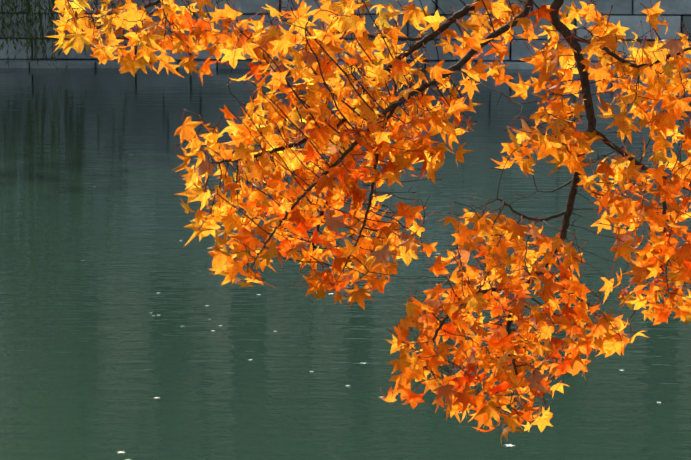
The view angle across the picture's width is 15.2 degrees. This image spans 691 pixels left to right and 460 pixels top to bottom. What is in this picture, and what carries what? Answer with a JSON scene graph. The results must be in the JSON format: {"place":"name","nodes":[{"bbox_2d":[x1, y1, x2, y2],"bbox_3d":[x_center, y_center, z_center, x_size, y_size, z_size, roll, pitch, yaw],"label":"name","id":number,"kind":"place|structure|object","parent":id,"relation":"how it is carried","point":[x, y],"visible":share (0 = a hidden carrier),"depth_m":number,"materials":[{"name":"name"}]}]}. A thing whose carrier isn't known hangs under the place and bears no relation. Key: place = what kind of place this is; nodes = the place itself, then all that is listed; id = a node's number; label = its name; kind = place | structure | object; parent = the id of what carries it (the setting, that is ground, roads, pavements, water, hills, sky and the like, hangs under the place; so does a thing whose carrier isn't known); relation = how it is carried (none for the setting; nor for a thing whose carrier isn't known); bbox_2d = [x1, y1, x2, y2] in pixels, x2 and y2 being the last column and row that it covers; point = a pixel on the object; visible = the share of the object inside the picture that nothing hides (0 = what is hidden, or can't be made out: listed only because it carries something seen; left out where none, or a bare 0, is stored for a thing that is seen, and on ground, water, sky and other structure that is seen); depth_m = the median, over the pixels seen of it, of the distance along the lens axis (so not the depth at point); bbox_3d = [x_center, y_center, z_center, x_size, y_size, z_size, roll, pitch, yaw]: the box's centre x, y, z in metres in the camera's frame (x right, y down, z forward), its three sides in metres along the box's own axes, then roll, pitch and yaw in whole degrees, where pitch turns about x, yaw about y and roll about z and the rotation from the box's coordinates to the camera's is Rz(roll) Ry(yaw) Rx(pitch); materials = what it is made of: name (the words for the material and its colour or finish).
{"place":"outdoors","nodes":[
{"label":"outdoors","id":0,"kind":"place"},
{"bbox_2d":[0,67,690,459],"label":"pond water","id":1,"kind":"structure","parent":0,"point":[100,261],"depth_m":16.97,"materials":[{"name":"green liquid"}]},
{"bbox_3d":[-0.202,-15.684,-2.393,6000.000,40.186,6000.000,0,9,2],"label":"ground","id":2,"kind":"structure","parent":0,"visible":0},
{"bbox_2d":[0,0,126,71],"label":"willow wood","id":3,"kind":"object","parent":2,"relation":"on","point":[29,21],"visible":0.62,"depth_m":33.47,"materials":[{"name":"green plant"}]},
{"bbox_2d":[0,0,690,69],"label":"retaining wall","id":4,"kind":"structure","parent":2,"relation":"on","point":[629,14],"depth_m":34.92,"materials":[{"name":"stone"}]},
{"bbox_2d":[44,0,690,445],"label":"maple tree branches","id":5,"kind":"object","parent":2,"relation":"on","point":[468,298],"visible":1,"depth_m":6.66,"materials":[{"name":"orange plant"}]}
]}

